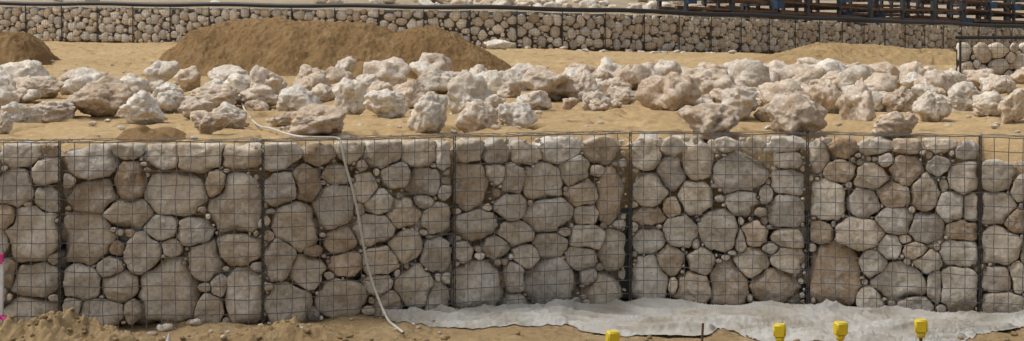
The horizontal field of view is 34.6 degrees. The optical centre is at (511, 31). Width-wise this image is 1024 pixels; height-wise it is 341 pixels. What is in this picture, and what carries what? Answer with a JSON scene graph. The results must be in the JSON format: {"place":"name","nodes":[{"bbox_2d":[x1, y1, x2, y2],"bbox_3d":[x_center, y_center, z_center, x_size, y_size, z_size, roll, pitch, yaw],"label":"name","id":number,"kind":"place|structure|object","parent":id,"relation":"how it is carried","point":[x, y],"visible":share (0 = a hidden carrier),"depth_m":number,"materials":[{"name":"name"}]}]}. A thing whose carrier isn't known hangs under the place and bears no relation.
{"place":"outdoors","nodes":[
{"label":"outdoors","id":0,"kind":"place"},
{"bbox_2d":[53,0,736,53],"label":"rock rubble","id":1,"kind":"object","parent":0,"point":[590,4],"visible":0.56,"depth_m":47.10,"materials":[{"name":"stone"}]},
{"bbox_2d":[0,41,1023,226],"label":"sand ground","id":2,"kind":"structure","parent":0,"point":[138,58],"depth_m":10.67,"materials":[{"name":"sand"}]},
{"bbox_2d":[0,112,12,133],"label":"boulder","id":3,"kind":"object","parent":2,"relation":"on","point":[6,123],"visible":0.99,"depth_m":9.86,"materials":[{"name":"stone"}]},
{"bbox_2d":[0,77,16,91],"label":"boulder","id":4,"kind":"object","parent":2,"relation":"on","point":[7,84],"visible":0.49,"depth_m":15.12,"materials":[{"name":"stone"}]},
{"bbox_2d":[0,101,41,122],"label":"boulder","id":5,"kind":"object","parent":2,"relation":"on","point":[22,113],"visible":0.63,"depth_m":11.14,"materials":[{"name":"stone"}]},
{"bbox_2d":[0,60,48,77],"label":"boulder","id":6,"kind":"object","parent":2,"relation":"on","point":[24,68],"visible":0.54,"depth_m":16.84,"materials":[{"name":"stone"}]},
{"bbox_2d":[0,31,60,64],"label":"sand mound","id":7,"kind":"object","parent":2,"relation":"on","point":[18,47],"visible":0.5,"depth_m":24.62,"materials":[{"name":"sand"}]},
{"bbox_2d":[16,77,63,98],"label":"boulder","id":8,"kind":"object","parent":2,"relation":"on","point":[48,87],"visible":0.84,"depth_m":14.56,"materials":[{"name":"stone"}]},
{"bbox_2d":[34,99,76,121],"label":"boulder","id":9,"kind":"object","parent":2,"relation":"on","point":[54,111],"visible":0.84,"depth_m":11.45,"materials":[{"name":"stone"}]},
{"bbox_2d":[59,69,75,94],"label":"boulder","id":10,"kind":"object","parent":2,"relation":"on","point":[64,78],"visible":0.18,"depth_m":15.22,"materials":[{"name":"stone"}]},
{"bbox_2d":[66,82,133,116],"bbox_3d":[-2.921,0.500,11.718,0.475,0.283,0.394,0,0,0],"label":"boulder","id":11,"kind":"object","parent":2,"relation":"on","point":[96,99],"visible":0.84,"depth_m":11.60,"materials":[{"name":"stone"}]},
{"bbox_2d":[95,76,123,82],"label":"boulder","id":12,"kind":"object","parent":2,"relation":"on","point":[105,79],"visible":0.15,"depth_m":14.08,"materials":[{"name":"stone"}]},
{"bbox_2d":[120,76,151,91],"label":"boulder","id":13,"kind":"object","parent":2,"relation":"on","point":[141,83],"visible":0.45,"depth_m":14.19,"materials":[{"name":"stone"}]},
{"bbox_2d":[116,90,167,124],"bbox_3d":[-2.474,0.519,10.998,0.320,0.256,0.284,0,0,0],"label":"boulder","id":14,"kind":"object","parent":2,"relation":"on","point":[140,107],"visible":0.97,"depth_m":10.90,"materials":[{"name":"stone"}]},
{"bbox_2d":[116,125,185,143],"bbox_3d":[-2.065,0.635,9.361,0.570,0.196,0.897,0,0,0],"label":"dirt heap","id":15,"kind":"object","parent":2,"relation":"on","point":[147,132],"visible":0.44,"depth_m":9.25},
{"bbox_2d":[143,60,179,82],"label":"boulder","id":16,"kind":"object","parent":2,"relation":"on","point":[165,71],"visible":0.88,"depth_m":18.06,"materials":[{"name":"stone"}]},
{"bbox_2d":[151,82,183,97],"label":"boulder","id":17,"kind":"object","parent":2,"relation":"on","point":[165,87],"visible":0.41,"depth_m":13.26,"materials":[{"name":"stone"}]},
{"bbox_2d":[172,65,200,91],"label":"boulder","id":18,"kind":"object","parent":2,"relation":"on","point":[187,79],"visible":0.95,"depth_m":17.07,"materials":[{"name":"stone"}]},
{"bbox_2d":[178,96,213,118],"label":"boulder","id":19,"kind":"object","parent":2,"relation":"on","point":[189,104],"visible":0.84,"depth_m":11.09,"materials":[{"name":"stone"}]},
{"bbox_2d":[190,110,230,133],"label":"boulder","id":20,"kind":"object","parent":2,"relation":"on","point":[205,121],"visible":1,"depth_m":9.57,"materials":[{"name":"stone"}]},
{"bbox_2d":[188,84,239,106],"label":"boulder","id":21,"kind":"object","parent":2,"relation":"on","point":[217,95],"visible":0.8,"depth_m":13.22,"materials":[{"name":"stone"}]},
{"bbox_2d":[207,65,248,80],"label":"boulder","id":22,"kind":"object","parent":2,"relation":"on","point":[224,72],"visible":0.56,"depth_m":16.95,"materials":[{"name":"stone"}]},
{"bbox_2d":[212,101,247,129],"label":"boulder","id":23,"kind":"object","parent":2,"relation":"on","point":[235,115],"visible":0.69,"depth_m":10.47,"materials":[{"name":"stone"}]},
{"bbox_2d":[236,84,278,107],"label":"boulder","id":24,"kind":"object","parent":2,"relation":"on","point":[266,94],"visible":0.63,"depth_m":13.47,"materials":[{"name":"stone"}]},
{"bbox_2d":[249,65,282,92],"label":"boulder","id":25,"kind":"object","parent":2,"relation":"on","point":[258,76],"visible":0.66,"depth_m":14.29,"materials":[{"name":"stone"}]},
{"bbox_2d":[269,112,292,126],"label":"boulder","id":26,"kind":"object","parent":2,"relation":"on","point":[282,119],"visible":0.8,"depth_m":10.49,"materials":[{"name":"stone"}]},
{"bbox_2d":[276,85,320,110],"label":"boulder","id":27,"kind":"object","parent":2,"relation":"on","point":[295,98],"visible":0.71,"depth_m":12.86,"materials":[{"name":"stone"}]},
{"bbox_2d":[293,72,329,90],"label":"boulder","id":28,"kind":"object","parent":2,"relation":"on","point":[309,81],"visible":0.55,"depth_m":14.44,"materials":[{"name":"stone"}]},
{"bbox_2d":[287,103,347,135],"bbox_3d":[-1.126,0.524,9.573,0.346,0.204,0.359,0,0,0],"label":"boulder","id":29,"kind":"object","parent":2,"relation":"on","point":[312,119],"visible":0.94,"depth_m":9.46,"materials":[{"name":"stone"}]},
{"bbox_2d":[141,16,510,79],"bbox_3d":[-2.400,0.252,22.345,5.600,0.902,4.830,0,0,0],"label":"sand mound","id":30,"kind":"object","parent":2,"relation":"on","point":[280,45],"visible":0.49,"depth_m":21.03,"materials":[{"name":"sand"}]},
{"bbox_2d":[326,66,353,84],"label":"boulder","id":31,"kind":"object","parent":2,"relation":"on","point":[334,75],"visible":0.65,"depth_m":17.15,"materials":[{"name":"stone"}]},
{"bbox_2d":[335,56,356,71],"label":"boulder","id":32,"kind":"object","parent":2,"relation":"on","point":[348,63],"visible":0.65,"depth_m":19.99,"materials":[{"name":"stone"}]},
{"bbox_2d":[332,77,366,114],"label":"boulder","id":33,"kind":"object","parent":2,"relation":"on","point":[349,94],"visible":0.86,"depth_m":11.89,"materials":[{"name":"stone"}]},
{"bbox_2d":[358,74,382,89],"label":"boulder","id":34,"kind":"object","parent":2,"relation":"on","point":[366,80],"visible":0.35,"depth_m":14.21,"materials":[{"name":"stone"}]},
{"bbox_2d":[363,89,408,117],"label":"boulder","id":35,"kind":"object","parent":2,"relation":"on","point":[385,103],"visible":0.99,"depth_m":11.49,"materials":[{"name":"stone"}]},
{"bbox_2d":[363,56,410,90],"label":"boulder","id":36,"kind":"object","parent":2,"relation":"on","point":[393,71],"visible":0.6,"depth_m":14.99,"materials":[{"name":"stone"}]},
{"bbox_2d":[392,79,429,108],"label":"boulder","id":37,"kind":"object","parent":2,"relation":"on","point":[413,91],"visible":0.64,"depth_m":12.83,"materials":[{"name":"stone"}]},
{"bbox_2d":[407,92,448,133],"bbox_3d":[-0.494,0.490,9.687,0.240,0.271,0.290,0,0,0],"label":"boulder","id":38,"kind":"object","parent":2,"relation":"on","point":[428,113],"visible":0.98,"depth_m":9.61,"materials":[{"name":"stone"}]},
{"bbox_2d":[418,52,451,70],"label":"boulder","id":39,"kind":"object","parent":2,"relation":"on","point":[442,62],"visible":0.56,"depth_m":20.38,"materials":[{"name":"stone"}]},
{"bbox_2d":[441,72,451,94],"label":"boulder","id":40,"kind":"object","parent":2,"relation":"on","point":[445,76],"visible":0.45,"depth_m":15.22,"materials":[{"name":"stone"}]},
{"bbox_2d":[447,69,491,113],"bbox_3d":[-0.297,0.477,12.153,0.386,0.395,0.496,0,0,0],"label":"boulder","id":41,"kind":"object","parent":2,"relation":"on","point":[464,86],"visible":0.64,"depth_m":11.99,"materials":[{"name":"stone"}]},
{"bbox_2d":[455,99,498,132],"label":"boulder","id":42,"kind":"object","parent":2,"relation":"on","point":[474,115],"visible":0.81,"depth_m":10.14,"materials":[{"name":"stone"}]},
{"bbox_2d":[486,70,513,94],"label":"boulder","id":43,"kind":"object","parent":2,"relation":"on","point":[496,81],"visible":0.59,"depth_m":15.10,"materials":[{"name":"stone"}]},
{"bbox_2d":[484,39,515,49],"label":"boulder","id":44,"kind":"object","parent":2,"relation":"on","point":[494,44],"visible":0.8,"depth_m":40.97,"materials":[{"name":"stone"}]},
{"bbox_2d":[0,9,1020,53],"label":"earth backing","id":45,"kind":"object","parent":2,"relation":"on","point":[483,27],"visible":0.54,"depth_m":45.21,"materials":[{"name":"soil"}]},
{"bbox_2d":[0,6,1023,52],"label":"wire mesh","id":46,"kind":"object","parent":2,"relation":"on","point":[573,23],"visible":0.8,"depth_m":46.28,"materials":[{"name":"metal"}]},
{"bbox_2d":[25,6,995,52],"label":"lacing","id":47,"kind":"object","parent":46,"relation":"attached to","point":[562,28],"visible":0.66,"depth_m":46.60,"materials":[{"name":"metal"}]},
{"bbox_2d":[0,1,1023,26],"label":"black pipe","id":48,"kind":"object","parent":46,"relation":"on","point":[390,6],"visible":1,"depth_m":45.76,"materials":[{"name":"plastic"}]},
{"bbox_2d":[0,6,1023,52],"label":"stones","id":49,"kind":"object","parent":2,"relation":"on","point":[721,44],"visible":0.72,"depth_m":46.35,"materials":[{"name":"stone"}]},
{"bbox_2d":[0,53,1023,145],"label":"limestone rubble","id":50,"kind":"object","parent":2,"relation":"on","point":[805,76],"visible":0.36,"depth_m":15.16,"materials":[{"name":"stone"}]},
{"bbox_2d":[497,102,537,128],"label":"boulder","id":51,"kind":"object","parent":2,"relation":"on","point":[522,115],"visible":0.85,"depth_m":10.32,"materials":[{"name":"stone"}]},
{"bbox_2d":[511,63,536,68],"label":"boulder","id":52,"kind":"object","parent":2,"relation":"on","point":[520,65],"visible":0.1,"depth_m":17.75,"materials":[{"name":"stone"}]},
{"bbox_2d":[521,69,575,100],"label":"boulder","id":53,"kind":"object","parent":2,"relation":"on","point":[555,86],"visible":0.81,"depth_m":13.52,"materials":[{"name":"stone"}]},
{"bbox_2d":[567,64,597,100],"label":"boulder","id":54,"kind":"object","parent":2,"relation":"on","point":[583,79],"visible":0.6,"depth_m":13.69,"materials":[{"name":"stone"}]},
{"bbox_2d":[581,90,612,110],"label":"boulder","id":55,"kind":"object","parent":2,"relation":"on","point":[591,95],"visible":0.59,"depth_m":12.59,"materials":[{"name":"stone"}]},
{"bbox_2d":[596,56,624,77],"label":"boulder","id":56,"kind":"object","parent":2,"relation":"on","point":[609,65],"visible":0.35,"depth_m":17.02,"materials":[{"name":"stone"}]},
{"bbox_2d":[612,90,635,104],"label":"boulder","id":57,"kind":"object","parent":2,"relation":"on","point":[624,97],"visible":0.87,"depth_m":13.51,"materials":[{"name":"stone"}]},
{"bbox_2d":[613,64,637,89],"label":"boulder","id":58,"kind":"object","parent":2,"relation":"on","point":[626,74],"visible":0.62,"depth_m":16.26,"materials":[{"name":"stone"}]},
{"bbox_2d":[631,63,664,88],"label":"boulder","id":59,"kind":"object","parent":2,"relation":"on","point":[641,72],"visible":0.45,"depth_m":16.32,"materials":[{"name":"stone"}]},
{"bbox_2d":[634,71,701,110],"bbox_3d":[1.232,0.469,12.682,0.399,0.319,0.514,0,0,-36],"label":"boulder","id":60,"kind":"object","parent":2,"relation":"on","point":[673,91],"visible":0.96,"depth_m":12.57,"materials":[{"name":"stone"}]},
{"bbox_2d":[677,103,740,140],"bbox_3d":[1.187,0.565,9.754,0.364,0.280,0.399,0,0,-21],"label":"boulder","id":61,"kind":"object","parent":2,"relation":"on","point":[709,117],"visible":0.84,"depth_m":9.64,"materials":[{"name":"stone"}]},
{"bbox_2d":[690,68,736,94],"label":"boulder","id":62,"kind":"object","parent":2,"relation":"on","point":[708,80],"visible":0.48,"depth_m":14.86,"materials":[{"name":"stone"}]},
{"bbox_2d":[709,88,722,103],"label":"boulder","id":63,"kind":"object","parent":2,"relation":"on","point":[714,93],"visible":0.38,"depth_m":13.57,"materials":[{"name":"stone"}]},
{"bbox_2d":[720,85,758,120],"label":"boulder","id":64,"kind":"object","parent":2,"relation":"on","point":[743,99],"visible":0.77,"depth_m":11.92,"materials":[{"name":"stone"}]},
{"bbox_2d":[727,59,770,87],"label":"boulder","id":65,"kind":"object","parent":2,"relation":"on","point":[751,73],"visible":0.58,"depth_m":15.99,"materials":[{"name":"stone"}]},
{"bbox_2d":[753,103,770,121],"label":"boulder","id":66,"kind":"object","parent":2,"relation":"on","point":[761,114],"visible":0.41,"depth_m":11.95,"materials":[{"name":"stone"}]},
{"bbox_2d":[758,78,813,103],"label":"boulder","id":67,"kind":"object","parent":2,"relation":"on","point":[770,90],"visible":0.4,"depth_m":13.31,"materials":[{"name":"stone"}]},
{"bbox_2d":[766,92,827,134],"bbox_3d":[1.720,0.507,9.913,0.384,0.286,0.359,0,0,-38],"label":"boulder","id":68,"kind":"object","parent":2,"relation":"on","point":[795,112],"visible":0.95,"depth_m":9.80,"materials":[{"name":"stone"}]},
{"bbox_2d":[794,57,821,64],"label":"boulder","id":69,"kind":"object","parent":2,"relation":"on","point":[807,60],"visible":0.22,"depth_m":20.32,"materials":[{"name":"stone"}]},
{"bbox_2d":[806,77,841,113],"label":"boulder","id":70,"kind":"object","parent":2,"relation":"on","point":[825,92],"visible":0.82,"depth_m":13.18,"materials":[{"name":"stone"}]},
{"bbox_2d":[814,58,847,73],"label":"boulder","id":71,"kind":"object","parent":2,"relation":"on","point":[828,64],"visible":0.37,"depth_m":18.35,"materials":[{"name":"stone"}]},
{"bbox_2d":[846,62,860,66],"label":"boulder","id":72,"kind":"object","parent":2,"relation":"on","point":[856,63],"visible":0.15,"depth_m":19.82,"materials":[{"name":"stone"}]},
{"bbox_2d":[752,42,955,65],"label":"sand bank","id":73,"kind":"structure","parent":2,"relation":"on","point":[864,53],"depth_m":29.35,"materials":[{"name":"sand"}]},
{"bbox_2d":[836,78,875,121],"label":"boulder","id":74,"kind":"object","parent":2,"relation":"on","point":[856,102],"visible":0.9,"depth_m":11.97,"materials":[{"name":"stone"}]},
{"bbox_2d":[868,61,899,79],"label":"boulder","id":75,"kind":"object","parent":2,"relation":"on","point":[883,67],"visible":0.24,"depth_m":17.39,"materials":[{"name":"stone"}]},
{"bbox_2d":[872,111,918,137],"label":"boulder","id":76,"kind":"object","parent":2,"relation":"on","point":[895,122],"visible":0.95,"depth_m":9.55,"materials":[{"name":"stone"}]},
{"bbox_2d":[882,86,916,112],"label":"boulder","id":77,"kind":"object","parent":2,"relation":"on","point":[902,98],"visible":0.87,"depth_m":13.23,"materials":[{"name":"stone"}]},
{"bbox_2d":[897,61,927,88],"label":"boulder","id":78,"kind":"object","parent":2,"relation":"on","point":[916,67],"visible":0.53,"depth_m":18.34,"materials":[{"name":"stone"}]},
{"bbox_2d":[912,90,951,122],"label":"boulder","id":79,"kind":"object","parent":2,"relation":"on","point":[929,106],"visible":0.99,"depth_m":11.26,"materials":[{"name":"stone"}]},
{"bbox_2d":[919,69,957,95],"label":"boulder","id":80,"kind":"object","parent":2,"relation":"on","point":[935,78],"visible":0.66,"depth_m":15.78,"materials":[{"name":"stone"}]},
{"bbox_2d":[946,81,980,110],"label":"boulder","id":81,"kind":"object","parent":2,"relation":"on","point":[959,96],"visible":0.7,"depth_m":13.29,"materials":[{"name":"stone"}]},
{"bbox_2d":[963,68,994,89],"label":"boulder","id":82,"kind":"object","parent":2,"relation":"on","point":[973,76],"visible":0.53,"depth_m":16.59,"materials":[{"name":"stone"}]},
{"bbox_2d":[972,91,1003,116],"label":"boulder","id":83,"kind":"object","parent":2,"relation":"on","point":[985,103],"visible":0.84,"depth_m":11.92,"materials":[{"name":"stone"}]},
{"bbox_2d":[955,42,1023,75],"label":"stones","id":84,"kind":"object","parent":2,"relation":"on","point":[981,55],"visible":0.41,"depth_m":19.79,"materials":[{"name":"stone"}]},
{"bbox_2d":[956,49,1022,74],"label":"earth backing","id":85,"kind":"object","parent":2,"relation":"on","point":[970,59],"visible":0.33,"depth_m":19.85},
{"bbox_2d":[961,41,1023,71],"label":"wire mesh","id":86,"kind":"object","parent":2,"relation":"on","point":[1003,53],"visible":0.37,"depth_m":19.75,"materials":[{"name":"metal"}]},
{"bbox_2d":[959,41,960,72],"bbox_3d":[6.863,0.617,19.870,3.049,1.000,0.017,0,0,-7],"label":"lacing","id":87,"kind":"object","parent":86,"relation":"attached to","point":[960,56],"visible":0.36,"depth_m":19.68,"materials":[{"name":"metal"}]},
{"bbox_2d":[955,36,1023,38],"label":"black pipe","id":88,"kind":"object","parent":86,"relation":"on","point":[989,37],"visible":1,"depth_m":19.72,"materials":[{"name":"plastic"}]},
{"bbox_2d":[998,88,1023,123],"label":"boulder","id":89,"kind":"object","parent":2,"relation":"on","point":[1010,107],"visible":1,"depth_m":10.94,"materials":[{"name":"stone"}]},
{"bbox_2d":[0,296,1023,340],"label":"ground","id":90,"kind":"structure","parent":0,"point":[364,327],"depth_m":8.55,"materials":[{"name":"soil"}]},
{"bbox_2d":[0,254,6,321],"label":"survey stake","id":91,"kind":"object","parent":90,"relation":"on","point":[2,317],"visible":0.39,"depth_m":8.34,"materials":[{"name":"white paint"}]},
{"bbox_2d":[241,103,404,333],"bbox_3d":[-1.684,1.065,11.359,0.464,1.002,6.106,0,0,-17],"label":"rope","id":92,"kind":"object","parent":90,"relation":"on","point":[358,217],"visible":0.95,"depth_m":8.94,"materials":[{"name":"fabric"}]},
{"bbox_2d":[0,133,1023,325],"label":"stones","id":93,"kind":"object","parent":90,"relation":"on","point":[405,212],"visible":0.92,"depth_m":9.19,"materials":[{"name":"stone"}]},
{"bbox_2d":[0,129,1023,329],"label":"wire mesh","id":94,"kind":"object","parent":90,"relation":"on","point":[428,136],"visible":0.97,"depth_m":9.17,"materials":[{"name":"metal"}]},
{"bbox_2d":[57,132,981,324],"bbox_3d":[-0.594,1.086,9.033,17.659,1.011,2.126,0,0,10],"label":"lacing","id":95,"kind":"object","parent":94,"relation":"attached to","point":[263,234],"visible":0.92,"depth_m":9.15,"materials":[{"name":"metal"}]},
{"bbox_2d":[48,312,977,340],"bbox_3d":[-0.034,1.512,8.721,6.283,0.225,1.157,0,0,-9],"label":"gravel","id":96,"kind":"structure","parent":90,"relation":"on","point":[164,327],"depth_m":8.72,"materials":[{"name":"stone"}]},
{"bbox_2d":[10,307,1017,340],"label":"earth clods","id":97,"kind":"object","parent":90,"relation":"on","point":[308,330],"visible":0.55,"depth_m":8.33,"materials":[{"name":"soil"}]},
{"bbox_2d":[606,330,619,340],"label":"rebar stake","id":98,"kind":"object","parent":90,"relation":"on","point":[612,335],"visible":1,"depth_m":6.58,"materials":[{"name":"yellow plastic"}]},
{"bbox_2d":[701,323,703,340],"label":"rebar stake","id":99,"kind":"object","parent":90,"relation":"on","point":[702,331],"visible":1,"depth_m":8.45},
{"bbox_2d":[382,297,1023,340],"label":"geotextile sheet","id":100,"kind":"object","parent":90,"relation":"on","point":[667,316],"visible":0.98,"depth_m":8.95,"materials":[{"name":"fabric"}]},
{"bbox_2d":[773,323,785,340],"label":"rebar stake","id":101,"kind":"object","parent":90,"relation":"on","point":[779,331],"visible":1,"depth_m":6.58,"materials":[{"name":"yellow plastic"}]},
{"bbox_2d":[833,321,847,340],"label":"rebar stake","id":102,"kind":"object","parent":90,"relation":"on","point":[840,330],"visible":1,"depth_m":6.58,"materials":[{"name":"yellow plastic"}]},
{"bbox_2d":[914,318,927,340],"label":"rebar stake","id":103,"kind":"object","parent":90,"relation":"on","point":[921,327],"visible":1,"depth_m":6.58,"materials":[{"name":"yellow plastic"}]},
{"bbox_2d":[0,0,1023,28],"bbox_3d":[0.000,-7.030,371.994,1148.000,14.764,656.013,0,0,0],"label":"ground","id":104,"kind":"structure","parent":0,"point":[621,3],"depth_m":51.16,"materials":[{"name":"sand"}]},
{"bbox_2d":[656,0,784,20],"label":"timber rack","id":105,"kind":"object","parent":104,"relation":"on","point":[775,4],"visible":0.73,"depth_m":48.24,"materials":[{"name":"grey wood"}]},
{"bbox_2d":[697,0,801,19],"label":"timber rack","id":106,"kind":"object","parent":104,"relation":"on","point":[751,8],"visible":0.12,"depth_m":52.12,"materials":[{"name":"grey wood"}]},
{"bbox_2d":[740,0,872,22],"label":"timber rack","id":107,"kind":"object","parent":104,"relation":"on","point":[808,6],"visible":0.56,"depth_m":51.49,"materials":[{"name":"grey wood"}]},
{"bbox_2d":[781,0,910,25],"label":"timber rack","id":108,"kind":"object","parent":104,"relation":"on","point":[883,5],"visible":0.41,"depth_m":56.87,"materials":[{"name":"grey wood"}]},
{"bbox_2d":[843,0,963,27],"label":"timber rack","id":109,"kind":"object","parent":104,"relation":"on","point":[903,10],"visible":0.58,"depth_m":55.64,"materials":[{"name":"grey wood"}]},
{"bbox_2d":[888,0,1023,27],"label":"timber rack","id":110,"kind":"object","parent":104,"relation":"on","point":[920,3],"visible":0.26,"depth_m":60.59,"materials":[{"name":"grey wood"}]},
{"bbox_2d":[934,0,1023,29],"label":"timber rack","id":111,"kind":"object","parent":104,"relation":"on","point":[987,12],"visible":0.69,"depth_m":59.05,"materials":[{"name":"grey wood"}]}
]}

